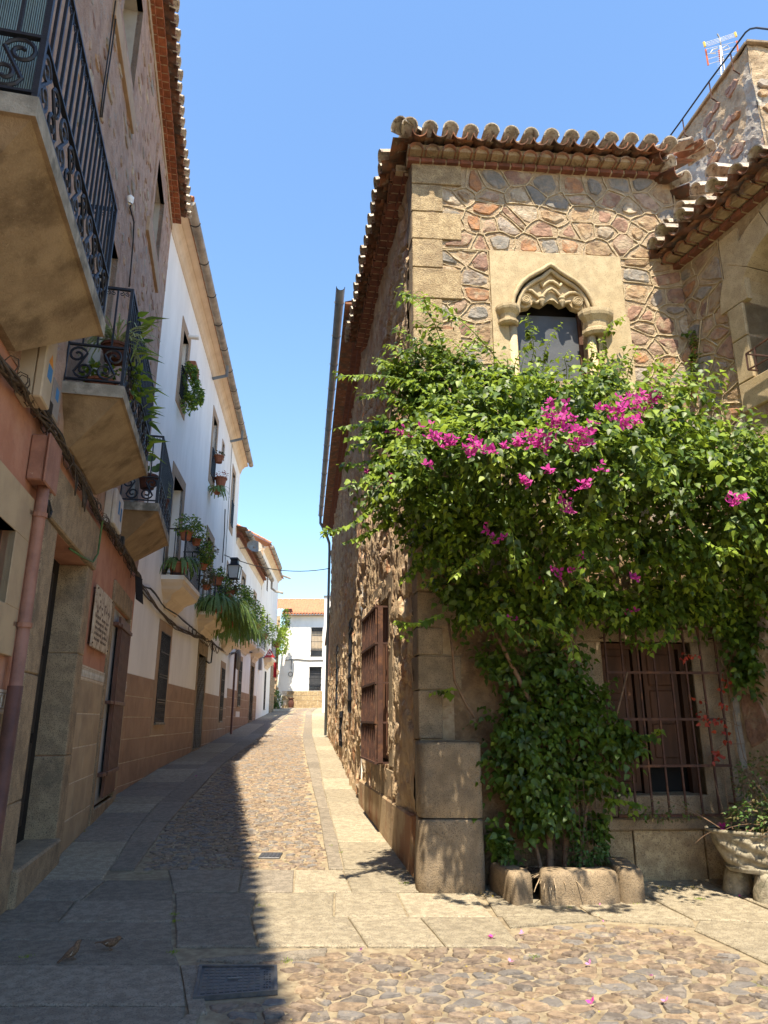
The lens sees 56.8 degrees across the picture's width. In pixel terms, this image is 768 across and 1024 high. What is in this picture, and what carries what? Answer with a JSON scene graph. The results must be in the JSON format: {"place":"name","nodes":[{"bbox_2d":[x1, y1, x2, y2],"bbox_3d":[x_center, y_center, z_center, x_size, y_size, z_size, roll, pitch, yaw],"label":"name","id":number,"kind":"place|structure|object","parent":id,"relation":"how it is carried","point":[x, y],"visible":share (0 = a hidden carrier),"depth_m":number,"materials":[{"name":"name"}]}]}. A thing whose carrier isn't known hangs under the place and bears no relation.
{"place":"outdoors","nodes":[
{"label":"outdoors","id":0,"kind":"place"},
{"bbox_2d":[0,708,767,1023],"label":"pavement","id":1,"kind":"structure","parent":0,"point":[133,976],"depth_m":6.08,"materials":[{"name":"stone"}]},
{"bbox_2d":[57,939,82,963],"bbox_3d":[-2.158,3.017,4.881,0.072,0.119,0.159,-27,-32,58],"label":"sparrow","id":2,"kind":"object","parent":1,"relation":"on","point":[73,950],"visible":1,"depth_m":4.88,"materials":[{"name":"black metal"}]},
{"bbox_2d":[95,935,122,950],"bbox_3d":[-1.971,3.087,5.088,0.195,0.091,0.073,0,-16,0],"label":"sparrow","id":3,"kind":"object","parent":1,"relation":"on","point":[111,942],"visible":1,"depth_m":5.08,"materials":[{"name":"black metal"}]},
{"bbox_2d":[193,964,277,1000],"bbox_3d":[-0.931,2.971,4.512,0.511,0.026,0.584,3,-17,-10],"label":"drain cover","id":4,"kind":"object","parent":1,"relation":"on","point":[221,981],"visible":1,"depth_m":4.46,"materials":[{"name":"metal"}]},
{"bbox_2d":[230,650,240,733],"bbox_3d":[-6.185,7.475,29.526,0.224,3.440,0.827,5,-17,-16],"label":"traffic mirror","id":5,"kind":"object","parent":1,"relation":"on","point":[237,658],"visible":0.98,"depth_m":29.59,"materials":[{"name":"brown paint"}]},
{"bbox_2d":[288,698,293,707],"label":"urn planter","id":6,"kind":"object","parent":1,"relation":"on","point":[291,703],"visible":0.91,"depth_m":55.30,"materials":[{"name":"brown ceramic"}]},
{"bbox_2d":[17,845,704,962],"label":"joint weeds","id":7,"kind":"object","parent":1,"relation":"on","point":[173,951],"visible":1,"depth_m":5.42,"materials":[{"name":"green plant"}]},
{"bbox_2d":[65,766,694,897],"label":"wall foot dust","id":8,"kind":"object","parent":1,"relation":"on","point":[493,895],"depth_m":6.87,"materials":[{"name":"beige soil"}]},
{"bbox_2d":[414,741,484,894],"bbox_3d":[0.633,3.038,7.122,0.668,1.400,0.549,0,-16,0],"label":"corner guard stone","id":9,"kind":"object","parent":1,"relation":"on","point":[449,850],"visible":0.91,"depth_m":6.88,"materials":[{"name":"grey stone"}]},
{"bbox_2d":[489,861,532,905],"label":"planter kerb","id":10,"kind":"structure","parent":1,"relation":"on","point":[511,884],"depth_m":6.41,"materials":[{"name":"grey stone"}]},
{"bbox_2d":[520,865,619,878],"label":"planter soil","id":11,"kind":"structure","parent":1,"relation":"on","point":[535,870],"depth_m":6.91,"materials":[{"name":"brown soil"}]},
{"bbox_2d":[496,827,614,895],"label":"bed weeds","id":12,"kind":"object","parent":11,"relation":"on","point":[588,860],"visible":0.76,"depth_m":6.73,"materials":[{"name":"green plant"}]},
{"bbox_2d":[522,777,606,870],"bbox_3d":[1.750,3.040,6.843,0.803,0.900,0.240,0,-16,0],"label":"wire cage","id":13,"kind":"object","parent":11,"relation":"on","point":[574,862],"visible":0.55,"depth_m":6.82,"materials":[{"name":"metal"}]},
{"bbox_2d":[539,867,619,906],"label":"planter kerb","id":14,"kind":"structure","parent":1,"relation":"on","point":[599,885],"depth_m":6.35,"materials":[{"name":"grey stone"}]},
{"bbox_2d":[603,857,645,903],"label":"planter kerb","id":15,"kind":"structure","parent":1,"relation":"on","point":[631,882],"depth_m":6.41,"materials":[{"name":"grey stone"}]},
{"bbox_2d":[704,824,767,903],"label":"stone trough","id":16,"kind":"object","parent":1,"relation":"on","point":[743,853],"visible":0.94,"depth_m":6.54,"materials":[{"name":"stone"}]},
{"bbox_2d":[619,749,767,840],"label":"trough plant","id":17,"kind":"object","parent":16,"relation":"in","point":[725,825],"visible":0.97,"depth_m":6.81,"materials":[{"name":"green plant"}]},
{"bbox_2d":[59,708,767,1023],"bbox_3d":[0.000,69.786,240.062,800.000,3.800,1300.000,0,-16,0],"label":"ground","id":18,"kind":"structure","parent":0,"point":[192,956],"depth_m":4.94,"materials":[{"name":"grey stone"}]},
{"bbox_2d":[0,0,191,914],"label":"pink house","id":19,"kind":"structure","parent":18,"relation":"on","point":[76,170],"depth_m":7.72,"materials":[{"name":"paint"}]},
{"bbox_2d":[0,0,47,89],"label":"ribbed screen","id":20,"kind":"object","parent":19,"relation":"on","point":[34,16],"depth_m":4.15,"materials":[{"name":"black grey-green painted metal"}]},
{"bbox_2d":[0,485,49,852],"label":"conduit pipe","id":21,"kind":"object","parent":19,"relation":"attached to","point":[12,706],"visible":0.94,"depth_m":5.80,"materials":[{"name":"metal"}]},
{"bbox_2d":[14,344,57,409],"bbox_3d":[-2.841,-1.177,5.815,0.202,0.616,0.282,3,-17,-12],"label":"junction box","id":22,"kind":"object","parent":19,"relation":"attached to","point":[37,365],"visible":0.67,"depth_m":5.70,"materials":[{"name":"beige plastic"}]},
{"bbox_2d":[16,559,59,843],"bbox_3d":[-3.789,1.883,7.428,0.055,3.090,1.750,3,-17,-12],"label":"house door","id":23,"kind":"structure","parent":19,"relation":"in","point":[24,800],"depth_m":8.02,"materials":[{"name":"brown wood"}]},
{"bbox_2d":[26,433,61,517],"bbox_3d":[-3.011,-0.308,6.271,0.160,0.673,0.483,3,-17,-12],"label":"pipe box","id":24,"kind":"object","parent":19,"relation":"attached to","point":[44,461],"visible":0.84,"depth_m":6.13,"materials":[{"name":"metal"}]},
{"bbox_2d":[50,378,61,422],"bbox_3d":[-3.015,-1.008,6.397,0.122,0.336,0.272,3,-17,-12],"label":"junction box","id":25,"kind":"object","parent":19,"relation":"attached to","point":[56,391],"visible":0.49,"depth_m":6.38,"materials":[{"name":"grey plastic"}]},
{"bbox_2d":[0,355,142,579],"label":"cable bundle","id":26,"kind":"object","parent":19,"relation":"attached to","point":[9,374],"visible":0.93,"depth_m":7.08,"materials":[{"name":"black rubber"}]},
{"bbox_2d":[135,575,142,603],"bbox_3d":[-4.241,1.360,12.329,0.160,0.500,0.220,0,-16,0],"label":"hanging flap","id":27,"kind":"object","parent":26,"relation":"hanging from","point":[138,589],"visible":1,"depth_m":12.29,"materials":[{"name":"black metal"}]},
{"bbox_2d":[68,520,103,562],"bbox_3d":[-3.522,0.261,8.459,0.047,0.664,1.194,2,-16,-7],"label":"green cable","id":28,"kind":"object","parent":19,"relation":"attached to","point":[81,556],"visible":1,"depth_m":8.87,"materials":[{"name":"green rubber"}]},
{"bbox_2d":[78,358,119,384],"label":"potted plant","id":29,"kind":"object","parent":19,"relation":"on","point":[92,365],"visible":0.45,"depth_m":7.41,"materials":[{"name":"green plant"}]},
{"bbox_2d":[87,584,112,654],"bbox_3d":[-3.915,1.515,9.826,0.066,0.800,1.330,3,-17,-12],"label":"wall plaque","id":30,"kind":"object","parent":19,"relation":"attached to","point":[101,621],"depth_m":9.69,"materials":[{"name":"stone"}]},
{"bbox_2d":[99,0,116,117],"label":"wall cable","id":31,"kind":"object","parent":19,"relation":"attached to","point":[103,99],"depth_m":8.06,"materials":[{"name":"brown rubber"}]},
{"bbox_2d":[94,609,124,804],"bbox_3d":[-4.445,3.084,11.419,0.070,2.960,1.863,3,-17,-12],"label":"door frame","id":32,"kind":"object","parent":19,"relation":"in","point":[116,614],"depth_m":11.15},
{"bbox_2d":[103,488,123,534],"bbox_3d":[-3.824,-0.005,10.045,0.152,0.496,0.682,3,-17,-12],"label":"street sign","id":33,"kind":"object","parent":19,"relation":"attached to","point":[114,506],"visible":0.81,"depth_m":9.78,"materials":[{"name":"white ceramic"}]},
{"bbox_2d":[97,617,132,797],"bbox_3d":[-4.419,3.144,11.572,0.190,2.750,1.617,3,-17,-12],"label":"metal door leaf","id":34,"kind":"structure","parent":19,"relation":"in","point":[111,757],"depth_m":11.47,"materials":[{"name":"brown metal"}]},
{"bbox_2d":[78,313,160,365],"bbox_3d":[-2.784,-1.796,7.508,0.942,0.457,0.860,0,-16,0],"label":"potted plant","id":35,"kind":"object","parent":19,"relation":"attached to","point":[117,342],"visible":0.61,"depth_m":7.45,"materials":[{"name":"green plant"}]},
{"bbox_2d":[99,362,146,402],"bbox_3d":[-2.893,-1.420,7.798,0.547,0.638,0.547,0,-16,0],"label":"potted plant","id":36,"kind":"object","parent":19,"relation":"on","point":[135,393],"visible":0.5,"depth_m":7.81,"materials":[{"name":"green plant"}]},
{"bbox_2d":[127,195,134,286],"bbox_3d":[-3.654,-3.886,10.155,0.096,1.005,0.811,5,-17,-16],"label":"cable insulator","id":37,"kind":"object","parent":19,"relation":"attached to","point":[130,200],"visible":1,"depth_m":10.40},
{"bbox_2d":[126,311,168,463],"bbox_3d":[-2.766,-1.483,8.430,0.414,1.276,2.157,3,-17,-11],"label":"climbing plant","id":38,"kind":"object","parent":19,"relation":"attached to","point":[148,322],"visible":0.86,"depth_m":8.28,"materials":[{"name":"green plant"}]},
{"bbox_2d":[139,455,159,490],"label":"potted plant","id":39,"kind":"object","parent":19,"relation":"on","point":[142,481],"visible":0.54,"depth_m":11.28,"materials":[{"name":"green plant"}]},
{"bbox_2d":[166,484,170,508],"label":"potted plant","id":40,"kind":"object","parent":19,"relation":"attached to","point":[168,500],"visible":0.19,"depth_m":12.59,"materials":[{"name":"green plant"}]},
{"bbox_2d":[116,196,252,793],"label":"white house","id":41,"kind":"structure","parent":18,"relation":"on","point":[175,700],"depth_m":18.38,"materials":[{"name":"white plaster"},{"name":"clay tile"},{"name":"glass"}]},
{"bbox_2d":[160,556,202,579],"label":"potted plant","id":42,"kind":"object","parent":41,"relation":"on","point":[177,565],"visible":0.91,"depth_m":16.28,"materials":[{"name":"green plant"}]},
{"bbox_2d":[142,451,231,663],"bbox_3d":[-5.587,0.165,22.642,0.105,8.824,16.939,2,-16,-6],"label":"cable run","id":43,"kind":"object","parent":41,"relation":"attached to","point":[168,620],"visible":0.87,"depth_m":19.72,"materials":[{"name":"black rubber"}]},
{"bbox_2d":[172,513,202,540],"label":"potted plant","id":44,"kind":"object","parent":41,"relation":"on","point":[190,533],"visible":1,"depth_m":16.56,"materials":[{"name":"green plant"}]},
{"bbox_2d":[179,361,204,416],"bbox_3d":[-4.852,-3.028,18.122,0.594,1.627,1.380,0,-16,0],"label":"hanging plant","id":45,"kind":"object","parent":41,"relation":"hanging from","point":[195,397],"visible":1,"depth_m":17.86,"materials":[{"name":"green plant"}]},
{"bbox_2d":[191,522,209,545],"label":"potted plant","id":46,"kind":"object","parent":41,"relation":"on","point":[197,540],"visible":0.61,"depth_m":17.43,"materials":[{"name":"green plant"}]},
{"bbox_2d":[192,538,215,570],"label":"potted plant","id":47,"kind":"object","parent":41,"relation":"on","point":[205,562],"visible":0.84,"depth_m":18.28,"materials":[{"name":"green plant"}]},
{"bbox_2d":[200,566,216,590],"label":"potted plant","id":48,"kind":"object","parent":41,"relation":"on","point":[204,585],"visible":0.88,"depth_m":18.86,"materials":[{"name":"green plant"}]},
{"bbox_2d":[199,539,218,561],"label":"potted plant","id":49,"kind":"object","parent":41,"relation":"on","point":[207,547],"visible":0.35,"depth_m":19.01,"materials":[{"name":"green plant"}]},
{"bbox_2d":[207,485,229,500],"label":"potted plant","id":50,"kind":"object","parent":41,"relation":"on","point":[217,489],"visible":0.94,"depth_m":22.94,"materials":[{"name":"green plant"}]},
{"bbox_2d":[212,566,226,585],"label":"potted plant","id":51,"kind":"object","parent":41,"relation":"on","point":[219,578],"visible":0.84,"depth_m":21.73,"materials":[{"name":"green plant"}]},
{"bbox_2d":[214,450,224,463],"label":"potted plant","id":52,"kind":"object","parent":41,"relation":"on","point":[219,457],"visible":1,"depth_m":23.35,"materials":[{"name":"orange plant"}]},
{"bbox_2d":[211,575,232,598],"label":"potted plant","id":53,"kind":"object","parent":41,"relation":"on","point":[227,587],"visible":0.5,"depth_m":22.45,"materials":[{"name":"green plant"}]},
{"bbox_2d":[215,470,228,487],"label":"potted plant","id":54,"kind":"object","parent":41,"relation":"on","point":[220,480],"visible":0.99,"depth_m":23.75,"materials":[{"name":"orange plant"}]},
{"bbox_2d":[194,592,253,628],"bbox_3d":[-5.051,3.005,21.692,2.184,0.912,2.154,0,-16,0],"label":"potted plant","id":55,"kind":"object","parent":41,"relation":"on","point":[220,605],"visible":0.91,"depth_m":21.14,"materials":[{"name":"green plant"}]},
{"bbox_2d":[212,557,241,586],"bbox_3d":[-5.407,2.102,24.463,0.951,1.063,0.460,0,-16,0],"label":"street lantern","id":56,"kind":"object","parent":41,"relation":"attached to","point":[234,567],"visible":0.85,"depth_m":24.33,"materials":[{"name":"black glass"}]},
{"bbox_2d":[220,574,240,596],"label":"potted plant","id":57,"kind":"object","parent":41,"relation":"on","point":[233,590],"visible":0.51,"depth_m":24.37,"materials":[{"name":"green plant"}]},
{"bbox_2d":[216,603,258,632],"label":"potted plant","id":58,"kind":"object","parent":41,"relation":"on","point":[225,617],"visible":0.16,"depth_m":22.59,"materials":[{"name":"green plant"}]},
{"bbox_2d":[211,613,265,647],"bbox_3d":[-5.276,3.986,24.222,2.545,1.130,2.420,0,-16,0],"label":"potted plant","id":59,"kind":"object","parent":41,"relation":"on","point":[243,631],"visible":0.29,"depth_m":24.00,"materials":[{"name":"green plant"}]},
{"bbox_2d":[230,584,253,610],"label":"potted plant","id":60,"kind":"object","parent":41,"relation":"on","point":[245,599],"visible":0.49,"depth_m":27.57,"materials":[{"name":"green plant"}]},
{"bbox_2d":[232,584,255,613],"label":"potted plant","id":61,"kind":"object","parent":41,"relation":"on","point":[253,603],"visible":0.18,"depth_m":29.03,"materials":[{"name":"green plant"}]},
{"bbox_2d":[219,623,269,651],"bbox_3d":[-5.607,4.799,27.381,2.470,1.070,2.296,0,-16,0],"label":"potted plant","id":62,"kind":"object","parent":41,"relation":"on","point":[262,639],"visible":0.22,"depth_m":26.91,"materials":[{"name":"green plant"}]},
{"bbox_2d":[225,555,329,571],"bbox_3d":[-4.035,2.007,27.096,4.133,0.461,0.029,6,-17,-20],"label":"overhead cable","id":63,"kind":"object","parent":41,"relation":"attached to","point":[277,569],"visible":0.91,"depth_m":27.04,"materials":[{"name":"black rubber"}]},
{"bbox_2d":[225,525,283,733],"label":"white house","id":64,"kind":"structure","parent":18,"relation":"on","point":[254,579],"depth_m":34.84,"materials":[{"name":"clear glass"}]},
{"bbox_2d":[240,540,261,551],"bbox_3d":[-6.063,1.542,32.396,1.018,0.625,0.383,3,-17,-11],"label":"satellite dish","id":65,"kind":"object","parent":64,"relation":"attached to","point":[257,545],"visible":1,"depth_m":32.51,"materials":[{"name":"metal"}]},
{"bbox_2d":[249,600,265,622],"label":"potted plant","id":66,"kind":"object","parent":64,"relation":"attached to","point":[259,607],"visible":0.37,"depth_m":32.22,"materials":[{"name":"green plant"}]},
{"bbox_2d":[250,606,270,628],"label":"potted plant","id":67,"kind":"object","parent":64,"relation":"attached to","point":[260,623],"visible":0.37,"depth_m":33.92,"materials":[{"name":"green plant"}]},
{"bbox_2d":[258,616,275,639],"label":"potted plant","id":68,"kind":"object","parent":64,"relation":"attached to","point":[271,624],"visible":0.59,"depth_m":37.98,"materials":[{"name":"green plant"}]},
{"bbox_2d":[228,524,290,718],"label":"gabled house","id":69,"kind":"structure","parent":18,"relation":"on","point":[265,681],"depth_m":44.94,"materials":[{"name":"white paint"}]},
{"bbox_2d":[258,657,262,669],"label":"junction box","id":70,"kind":"object","parent":69,"relation":"attached to","point":[260,664],"visible":0.88,"depth_m":40.42,"materials":[{"name":"white plastic"}]},
{"bbox_2d":[264,649,274,657],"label":"warning sign","id":71,"kind":"object","parent":69,"relation":"attached to","point":[269,654],"visible":1,"depth_m":43.16,"materials":[{"name":"red paint"}]},
{"bbox_2d":[273,662,276,677],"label":"red cloth","id":72,"kind":"object","parent":69,"relation":"hanging from","point":[275,670],"visible":1,"depth_m":42.94,"materials":[{"name":"fabric"}]},
{"bbox_2d":[267,624,291,648],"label":"potted plant","id":73,"kind":"object","parent":69,"relation":"attached to","point":[277,642],"visible":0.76,"depth_m":44.29,"materials":[{"name":"green plant"}]},
{"bbox_2d":[258,852,282,858],"bbox_3d":[-1.315,3.981,8.224,0.250,0.037,0.260,0,-16,0],"label":"utility cover","id":74,"kind":"object","parent":18,"relation":"on","point":[270,855],"visible":1,"depth_m":8.16,"materials":[{"name":"metal"}]},
{"bbox_2d":[274,689,282,708],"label":"shrub","id":75,"kind":"object","parent":18,"relation":"on","point":[276,704],"visible":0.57,"depth_m":54.11,"materials":[{"name":"green plant"}]},
{"bbox_2d":[274,616,285,708],"bbox_3d":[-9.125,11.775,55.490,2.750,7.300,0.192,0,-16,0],"label":"house","id":76,"kind":"structure","parent":18,"relation":"on","point":[276,688],"depth_m":55.44,"materials":[{"name":"paint"}]},
{"bbox_2d":[276,640,290,656],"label":"wall shrub","id":77,"kind":"object","parent":76,"relation":"attached to","point":[285,650],"visible":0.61,"depth_m":55.33,"materials":[{"name":"green plant"}]},
{"bbox_2d":[280,608,290,631],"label":"wall shrub","id":78,"kind":"object","parent":76,"relation":"attached to","point":[284,616],"visible":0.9,"depth_m":55.98,"materials":[{"name":"green plant"}]},
{"bbox_2d":[277,599,324,707],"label":"end house","id":79,"kind":"structure","parent":18,"relation":"on","point":[300,681],"depth_m":57.03,"materials":[{"name":"white paint"}]},
{"bbox_2d":[309,671,320,686],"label":"window pane","id":80,"kind":"structure","parent":79,"relation":"in","point":[310,682],"depth_m":56.74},
{"bbox_2d":[311,631,322,649],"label":"window pane","id":81,"kind":"structure","parent":79,"relation":"in","point":[314,633],"depth_m":57.66,"materials":[{"name":"beige glass"}]},
{"bbox_2d":[322,595,330,712],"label":"white block","id":82,"kind":"structure","parent":18,"relation":"on","point":[324,658],"depth_m":48.17,"materials":[{"name":"white paint"}]},
{"bbox_2d":[324,613,329,731],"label":"garden wall","id":83,"kind":"structure","parent":18,"relation":"on","point":[328,667],"depth_m":32.17,"materials":[{"name":"paint"}]},
{"bbox_2d":[318,286,363,795],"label":"street house","id":84,"kind":"structure","parent":18,"relation":"on","point":[342,681],"depth_m":17.55,"materials":[{"name":"beige stone"}]},
{"bbox_2d":[344,115,759,883],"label":"stone house","id":85,"kind":"structure","parent":18,"relation":"on","point":[490,237],"depth_m":9.03,"materials":[{"name":"stone"}]},
{"bbox_2d":[360,605,388,763],"bbox_3d":[-0.146,2.531,10.385,0.200,2.099,1.604,2,-16,-8],"label":"window grille","id":86,"kind":"object","parent":85,"relation":"attached to","point":[371,721],"depth_m":9.93,"materials":[{"name":"wood"}]},
{"bbox_2d":[319,283,767,870],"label":"bougainvillea","id":87,"kind":"object","parent":85,"relation":"attached to","point":[597,435],"visible":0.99,"depth_m":6.88,"materials":[{"name":"green plant"}]},
{"bbox_2d":[575,313,585,378],"bbox_3d":[2.520,-2.162,9.071,0.070,1.292,0.060,1,-16,-4],"label":"window frame","id":88,"kind":"structure","parent":85,"relation":"in","point":[579,328],"depth_m":9.05,"materials":[{"name":"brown wood"}]},
{"bbox_2d":[600,643,698,792],"bbox_3d":[2.866,2.253,7.827,1.016,1.579,0.090,1,-16,-4],"label":"window frame","id":89,"kind":"structure","parent":85,"relation":"in","point":[681,678],"depth_m":7.85,"materials":[{"name":"brown wood"}]},
{"bbox_2d":[599,626,737,817],"bbox_3d":[2.994,2.196,7.549,1.260,1.920,0.153,1,-16,-4],"label":"window grille","id":90,"kind":"object","parent":85,"relation":"attached to","point":[697,765],"depth_m":7.48,"materials":[{"name":"metal"}]},
{"bbox_2d":[680,652,761,788],"bbox_3d":[3.533,2.181,7.477,0.744,1.384,0.124,0,-16,0],"label":"red creeper","id":91,"kind":"object","parent":90,"relation":"attached to","point":[717,753],"visible":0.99,"depth_m":7.49,"materials":[{"name":"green plant"}]},
{"bbox_2d":[645,136,767,824],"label":"wing house","id":92,"kind":"structure","parent":18,"relation":"on","point":[712,244],"depth_m":8.31,"materials":[{"name":"beige stone"}]},
{"bbox_2d":[745,338,767,371],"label":"flower bracket","id":93,"kind":"object","parent":92,"relation":"attached to","point":[755,357],"visible":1,"depth_m":7.79,"materials":[{"name":"metal"}]},
{"bbox_2d":[141,708,767,1023],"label":"cobbled street","id":94,"kind":"structure","parent":0,"point":[720,967],"depth_m":4.79,"materials":[{"name":"beige stone"}]},
{"bbox_2d":[290,925,729,1020],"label":"dry leaf litter","id":95,"kind":"object","parent":94,"relation":"on","point":[501,998],"visible":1,"depth_m":4.23,"materials":[{"name":"brown plant"}]},
{"bbox_2d":[175,0,767,679],"label":"sky","id":96,"kind":"structure","parent":0,"point":[290,106],"materials":[{"name":"blue"}]},
{"bbox_2d":[668,39,767,185],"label":"house","id":97,"kind":"structure","parent":0,"point":[732,122],"depth_m":13.75,"materials":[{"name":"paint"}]},
{"bbox_2d":[669,27,767,136],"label":"roof handrail","id":98,"kind":"object","parent":97,"relation":"on","point":[726,58],"visible":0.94,"depth_m":14.32,"materials":[{"name":"black metal"}]},
{"bbox_2d":[703,32,738,74],"bbox_3d":[7.949,-10.468,16.576,0.889,1.862,0.182,0,-16,0],"label":"tv aerial","id":99,"kind":"object","parent":97,"relation":"attached to","point":[720,53],"visible":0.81,"depth_m":16.70,"materials":[{"name":"metal"}]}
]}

